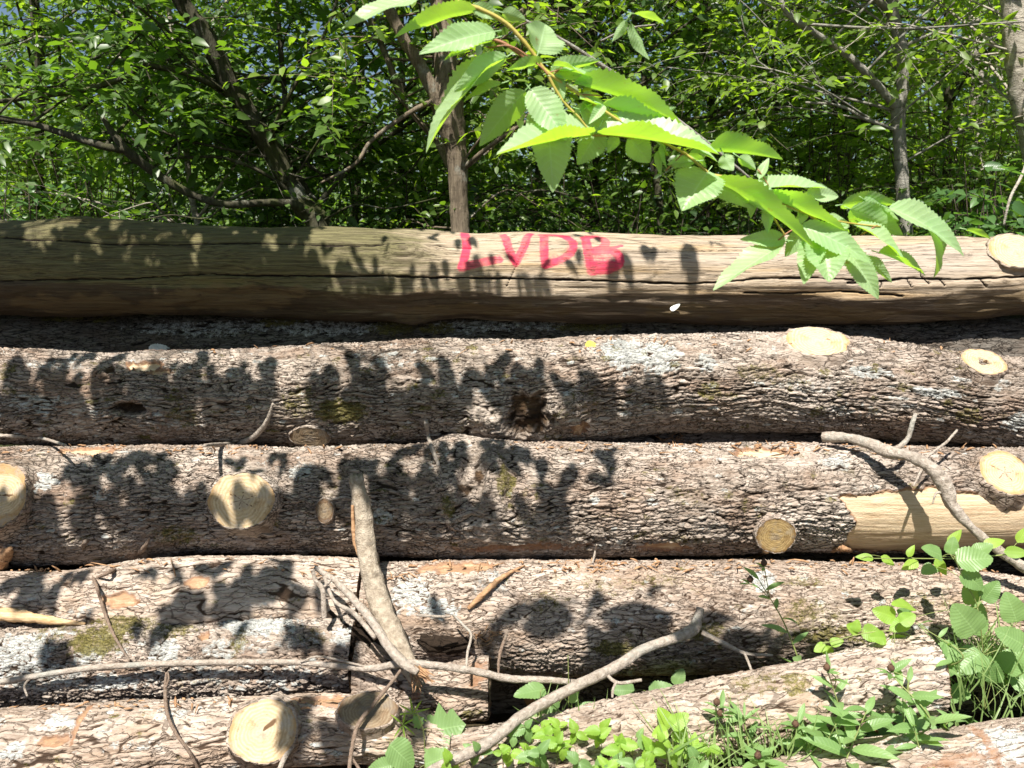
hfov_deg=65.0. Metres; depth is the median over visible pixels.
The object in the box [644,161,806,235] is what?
shrub
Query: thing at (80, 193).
shrub
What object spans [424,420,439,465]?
twig
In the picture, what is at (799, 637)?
knapweed
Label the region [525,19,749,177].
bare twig
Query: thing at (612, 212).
shrub
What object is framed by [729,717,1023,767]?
log
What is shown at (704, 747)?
seedling
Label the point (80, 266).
log
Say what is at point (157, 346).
bark flake
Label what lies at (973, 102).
woodland tree
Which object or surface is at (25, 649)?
log
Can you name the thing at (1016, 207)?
shrub
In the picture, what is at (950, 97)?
woodland tree
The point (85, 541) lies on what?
twig
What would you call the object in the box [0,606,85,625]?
wood splinter
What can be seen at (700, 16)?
woodland tree
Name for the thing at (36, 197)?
shrub
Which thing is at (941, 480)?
stick
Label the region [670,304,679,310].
wood chip
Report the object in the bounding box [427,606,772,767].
stick
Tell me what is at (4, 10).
sky
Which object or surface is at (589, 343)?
fallen leaf
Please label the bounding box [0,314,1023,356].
log
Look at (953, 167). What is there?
shrub
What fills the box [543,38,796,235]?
shrub
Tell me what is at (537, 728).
seedling
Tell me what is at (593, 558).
twig
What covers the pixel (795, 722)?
knapweed
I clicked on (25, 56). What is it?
woodland tree
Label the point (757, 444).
bark litter
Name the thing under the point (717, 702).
knapweed
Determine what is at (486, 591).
bark strip
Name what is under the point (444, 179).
woodland tree
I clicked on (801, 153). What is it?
woodland tree
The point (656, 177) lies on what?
woodland tree
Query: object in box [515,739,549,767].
seedling
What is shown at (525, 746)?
seedling
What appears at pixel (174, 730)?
twig
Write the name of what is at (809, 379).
log
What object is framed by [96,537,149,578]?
twig
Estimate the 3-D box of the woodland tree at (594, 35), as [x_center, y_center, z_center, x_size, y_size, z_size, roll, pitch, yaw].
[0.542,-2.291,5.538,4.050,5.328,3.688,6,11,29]
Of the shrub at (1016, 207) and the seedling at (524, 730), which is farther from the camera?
the shrub at (1016, 207)
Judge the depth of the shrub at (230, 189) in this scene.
5.50 m
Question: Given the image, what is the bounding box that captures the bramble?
[814,598,916,654]
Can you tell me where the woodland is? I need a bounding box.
[0,0,1023,234]
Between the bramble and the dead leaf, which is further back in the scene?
the dead leaf
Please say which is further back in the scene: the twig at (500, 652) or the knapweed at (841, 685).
the twig at (500, 652)
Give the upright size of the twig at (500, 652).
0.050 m
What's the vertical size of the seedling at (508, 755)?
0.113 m
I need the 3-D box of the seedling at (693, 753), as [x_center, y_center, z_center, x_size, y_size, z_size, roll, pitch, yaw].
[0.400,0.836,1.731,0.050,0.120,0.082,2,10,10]
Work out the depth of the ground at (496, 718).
2.39 m
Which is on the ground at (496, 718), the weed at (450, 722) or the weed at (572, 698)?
the weed at (572, 698)
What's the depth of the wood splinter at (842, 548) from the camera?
2.36 m
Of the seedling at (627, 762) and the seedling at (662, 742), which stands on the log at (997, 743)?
the seedling at (662, 742)
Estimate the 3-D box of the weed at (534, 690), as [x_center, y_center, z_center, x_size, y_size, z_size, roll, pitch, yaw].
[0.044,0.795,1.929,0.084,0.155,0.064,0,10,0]
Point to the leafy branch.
(829, 248)
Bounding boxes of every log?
[0,216,1023,325]
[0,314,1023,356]
[0,326,1023,446]
[0,434,1023,568]
[0,555,361,626]
[0,610,357,707]
[0,691,450,767]
[4,550,1023,576]
[349,641,491,722]
[356,558,1023,677]
[450,635,951,767]
[490,673,1023,713]
[599,432,999,447]
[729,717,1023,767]
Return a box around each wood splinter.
[0,546,13,570]
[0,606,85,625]
[745,549,768,558]
[830,545,861,554]
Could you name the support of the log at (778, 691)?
on the ground at (496, 718)
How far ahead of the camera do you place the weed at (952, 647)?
1.86 m
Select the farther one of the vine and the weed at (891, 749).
the vine
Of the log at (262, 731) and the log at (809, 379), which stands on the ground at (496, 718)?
the log at (262, 731)
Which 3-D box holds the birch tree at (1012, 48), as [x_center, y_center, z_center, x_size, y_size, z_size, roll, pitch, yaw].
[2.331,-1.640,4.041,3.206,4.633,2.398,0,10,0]
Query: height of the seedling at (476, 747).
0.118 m
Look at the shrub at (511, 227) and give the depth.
4.37 m
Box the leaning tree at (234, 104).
[0,0,676,445]
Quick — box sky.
[0,0,1021,230]
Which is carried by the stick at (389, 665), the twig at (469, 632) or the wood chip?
the twig at (469, 632)
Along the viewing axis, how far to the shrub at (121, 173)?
5.32 m
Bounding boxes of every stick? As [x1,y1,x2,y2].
[0,656,575,696]
[311,569,332,618]
[314,565,419,675]
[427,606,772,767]
[821,413,1023,573]
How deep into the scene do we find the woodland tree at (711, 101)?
6.40 m
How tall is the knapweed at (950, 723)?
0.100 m
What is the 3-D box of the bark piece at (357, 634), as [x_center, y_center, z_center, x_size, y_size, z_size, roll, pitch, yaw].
[-0.405,0.695,2.126,0.124,0.119,0.063,6,12,30]
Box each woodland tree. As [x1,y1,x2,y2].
[0,0,339,226]
[0,0,375,226]
[0,0,424,225]
[156,0,610,232]
[225,0,667,231]
[248,0,851,235]
[281,0,1016,235]
[290,0,879,234]
[500,0,941,234]
[571,0,1023,233]
[668,0,1023,235]
[672,0,1015,233]
[783,0,1023,228]
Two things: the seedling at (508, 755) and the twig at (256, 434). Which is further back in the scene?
the twig at (256, 434)
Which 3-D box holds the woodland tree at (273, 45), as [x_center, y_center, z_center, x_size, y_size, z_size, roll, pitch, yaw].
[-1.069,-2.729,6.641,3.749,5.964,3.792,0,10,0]
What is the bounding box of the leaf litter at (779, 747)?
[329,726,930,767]
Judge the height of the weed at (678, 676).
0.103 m
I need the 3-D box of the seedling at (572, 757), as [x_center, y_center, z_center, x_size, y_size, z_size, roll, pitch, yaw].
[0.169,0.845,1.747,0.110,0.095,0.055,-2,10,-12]
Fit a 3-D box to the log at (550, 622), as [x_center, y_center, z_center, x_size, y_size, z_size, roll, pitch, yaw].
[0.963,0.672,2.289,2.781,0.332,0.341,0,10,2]
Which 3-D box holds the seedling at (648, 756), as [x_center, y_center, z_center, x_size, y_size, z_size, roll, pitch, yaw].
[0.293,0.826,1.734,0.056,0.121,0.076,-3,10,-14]
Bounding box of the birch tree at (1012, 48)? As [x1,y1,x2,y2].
[712,0,1023,224]
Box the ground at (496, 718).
[0,444,1023,767]
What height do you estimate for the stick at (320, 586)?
0.119 m
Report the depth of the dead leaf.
2.39 m
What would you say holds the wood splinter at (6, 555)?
attached to the log at (471, 497)
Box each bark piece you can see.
[342,623,373,651]
[360,622,380,645]
[417,634,474,654]
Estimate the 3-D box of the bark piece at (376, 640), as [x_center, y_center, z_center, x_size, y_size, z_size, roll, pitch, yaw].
[-0.353,0.702,2.159,0.066,0.148,0.128,-10,14,-44]
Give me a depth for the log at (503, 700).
2.40 m
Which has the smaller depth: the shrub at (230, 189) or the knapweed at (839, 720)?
the knapweed at (839, 720)
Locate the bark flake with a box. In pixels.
[149,343,168,349]
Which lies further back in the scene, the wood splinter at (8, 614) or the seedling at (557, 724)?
the wood splinter at (8, 614)
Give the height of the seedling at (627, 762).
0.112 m
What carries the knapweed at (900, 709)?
on the log at (997, 743)
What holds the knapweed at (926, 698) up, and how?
on the log at (997, 743)
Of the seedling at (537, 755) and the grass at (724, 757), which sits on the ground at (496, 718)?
the grass at (724, 757)
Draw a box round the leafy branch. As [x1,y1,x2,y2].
[342,0,989,298]
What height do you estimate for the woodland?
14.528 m
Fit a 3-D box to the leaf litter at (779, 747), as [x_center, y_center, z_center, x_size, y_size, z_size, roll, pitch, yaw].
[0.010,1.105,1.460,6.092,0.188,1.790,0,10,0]
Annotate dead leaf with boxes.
[523,698,534,705]
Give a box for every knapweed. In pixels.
[703,690,752,766]
[739,558,807,661]
[742,746,787,767]
[774,703,826,767]
[782,711,866,759]
[800,696,899,767]
[811,652,867,738]
[867,658,970,746]
[880,666,936,730]
[883,709,964,733]
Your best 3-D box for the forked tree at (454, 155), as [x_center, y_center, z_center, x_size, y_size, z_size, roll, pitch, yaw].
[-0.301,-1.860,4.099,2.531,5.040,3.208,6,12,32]
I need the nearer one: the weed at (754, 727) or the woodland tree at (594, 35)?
the weed at (754, 727)
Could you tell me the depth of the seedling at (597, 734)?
1.76 m
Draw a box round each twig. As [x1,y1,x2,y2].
[0,434,66,445]
[81,538,130,660]
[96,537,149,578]
[163,672,198,767]
[203,403,273,446]
[278,734,307,767]
[347,668,402,767]
[416,614,450,617]
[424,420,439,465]
[453,614,471,665]
[497,634,507,672]
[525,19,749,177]
[591,544,596,563]
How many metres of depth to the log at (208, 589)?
2.21 m
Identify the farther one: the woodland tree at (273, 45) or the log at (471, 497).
the woodland tree at (273, 45)
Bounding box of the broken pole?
[348,472,434,691]
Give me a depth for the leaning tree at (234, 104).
4.09 m
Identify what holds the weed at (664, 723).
on the log at (997, 743)
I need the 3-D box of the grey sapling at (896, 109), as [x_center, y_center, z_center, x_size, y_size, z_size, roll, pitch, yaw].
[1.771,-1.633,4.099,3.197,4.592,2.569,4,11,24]
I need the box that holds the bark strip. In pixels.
[467,565,524,609]
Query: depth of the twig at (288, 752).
1.83 m
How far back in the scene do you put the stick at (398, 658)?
2.01 m
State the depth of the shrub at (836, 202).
4.70 m
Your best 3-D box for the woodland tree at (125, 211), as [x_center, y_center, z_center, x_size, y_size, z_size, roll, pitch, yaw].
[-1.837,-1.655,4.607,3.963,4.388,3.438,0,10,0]
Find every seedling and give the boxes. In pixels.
[441,748,458,767]
[463,741,492,767]
[492,743,522,767]
[507,719,532,747]
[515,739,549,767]
[517,743,537,767]
[531,720,550,735]
[531,725,571,764]
[540,731,575,760]
[548,717,588,744]
[565,751,602,767]
[583,718,611,754]
[593,756,619,767]
[601,733,638,767]
[604,752,644,767]
[631,727,644,758]
[635,734,665,767]
[654,729,684,767]
[683,732,723,763]
[686,744,708,767]
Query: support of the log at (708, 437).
on the log at (1000, 565)
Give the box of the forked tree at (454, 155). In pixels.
[223,0,777,232]
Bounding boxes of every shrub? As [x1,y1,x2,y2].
[0,55,201,221]
[0,126,121,446]
[5,138,235,445]
[142,152,304,227]
[186,61,393,227]
[304,152,501,230]
[317,44,528,232]
[437,167,626,232]
[517,137,684,234]
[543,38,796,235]
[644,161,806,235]
[691,6,931,234]
[754,132,975,235]
[835,117,1023,235]
[853,33,1023,235]
[899,115,1023,237]
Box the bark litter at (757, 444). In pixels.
[1,336,998,712]
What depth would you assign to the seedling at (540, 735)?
1.80 m
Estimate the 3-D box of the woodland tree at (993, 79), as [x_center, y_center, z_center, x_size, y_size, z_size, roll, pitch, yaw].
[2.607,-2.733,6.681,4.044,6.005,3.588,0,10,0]
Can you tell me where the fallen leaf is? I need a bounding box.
[585,340,595,346]
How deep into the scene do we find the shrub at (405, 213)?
4.68 m
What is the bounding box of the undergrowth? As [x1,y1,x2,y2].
[789,710,996,753]
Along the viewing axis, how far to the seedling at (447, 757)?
1.69 m
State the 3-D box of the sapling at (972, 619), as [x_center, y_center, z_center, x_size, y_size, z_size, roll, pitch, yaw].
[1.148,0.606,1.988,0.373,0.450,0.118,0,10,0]
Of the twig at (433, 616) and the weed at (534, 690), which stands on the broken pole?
the twig at (433, 616)
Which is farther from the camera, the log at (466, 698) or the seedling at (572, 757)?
the log at (466, 698)
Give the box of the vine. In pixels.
[856,528,1023,575]
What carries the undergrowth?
on the ground at (496, 718)
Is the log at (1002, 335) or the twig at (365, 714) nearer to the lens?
the twig at (365, 714)
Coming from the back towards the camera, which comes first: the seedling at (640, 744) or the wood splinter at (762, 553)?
the wood splinter at (762, 553)
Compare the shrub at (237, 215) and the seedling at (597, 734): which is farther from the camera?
the shrub at (237, 215)
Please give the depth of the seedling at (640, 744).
1.78 m
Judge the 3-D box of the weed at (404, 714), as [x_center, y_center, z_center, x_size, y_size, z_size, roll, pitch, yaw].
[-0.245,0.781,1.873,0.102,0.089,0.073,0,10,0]
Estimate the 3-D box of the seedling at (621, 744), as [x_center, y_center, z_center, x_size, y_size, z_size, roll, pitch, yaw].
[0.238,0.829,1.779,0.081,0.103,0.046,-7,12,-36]
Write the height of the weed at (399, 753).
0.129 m
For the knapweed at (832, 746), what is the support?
on the log at (997, 743)
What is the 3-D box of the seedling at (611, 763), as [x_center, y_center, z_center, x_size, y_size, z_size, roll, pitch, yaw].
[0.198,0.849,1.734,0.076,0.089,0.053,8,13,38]
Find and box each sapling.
[582,0,1023,235]
[897,537,1023,709]
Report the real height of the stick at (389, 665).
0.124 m
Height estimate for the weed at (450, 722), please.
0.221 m
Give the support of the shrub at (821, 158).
on the ground at (496, 718)
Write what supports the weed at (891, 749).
on the log at (997, 743)
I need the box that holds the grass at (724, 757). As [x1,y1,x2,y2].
[516,598,1023,767]
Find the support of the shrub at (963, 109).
on the ground at (496, 718)
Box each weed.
[369,736,443,767]
[392,699,429,736]
[413,703,465,767]
[513,681,545,716]
[540,659,592,713]
[611,668,685,695]
[652,707,688,767]
[723,700,771,755]
[885,700,949,767]
[917,621,977,677]
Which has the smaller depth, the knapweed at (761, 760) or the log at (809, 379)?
the knapweed at (761, 760)
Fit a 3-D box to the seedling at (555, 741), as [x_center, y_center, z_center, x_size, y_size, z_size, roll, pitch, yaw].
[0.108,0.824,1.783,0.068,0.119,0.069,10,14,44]
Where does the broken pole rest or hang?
on the log at (262, 731)
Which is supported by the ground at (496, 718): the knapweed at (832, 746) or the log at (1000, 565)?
the log at (1000, 565)
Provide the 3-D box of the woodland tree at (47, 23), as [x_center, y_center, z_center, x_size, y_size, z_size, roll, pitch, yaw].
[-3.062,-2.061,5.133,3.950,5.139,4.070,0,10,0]
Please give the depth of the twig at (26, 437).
2.54 m
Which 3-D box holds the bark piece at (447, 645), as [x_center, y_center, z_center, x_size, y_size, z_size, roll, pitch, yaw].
[-0.177,0.700,2.167,0.160,0.056,0.061,0,10,0]
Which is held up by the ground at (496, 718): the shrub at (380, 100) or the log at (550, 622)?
the shrub at (380, 100)

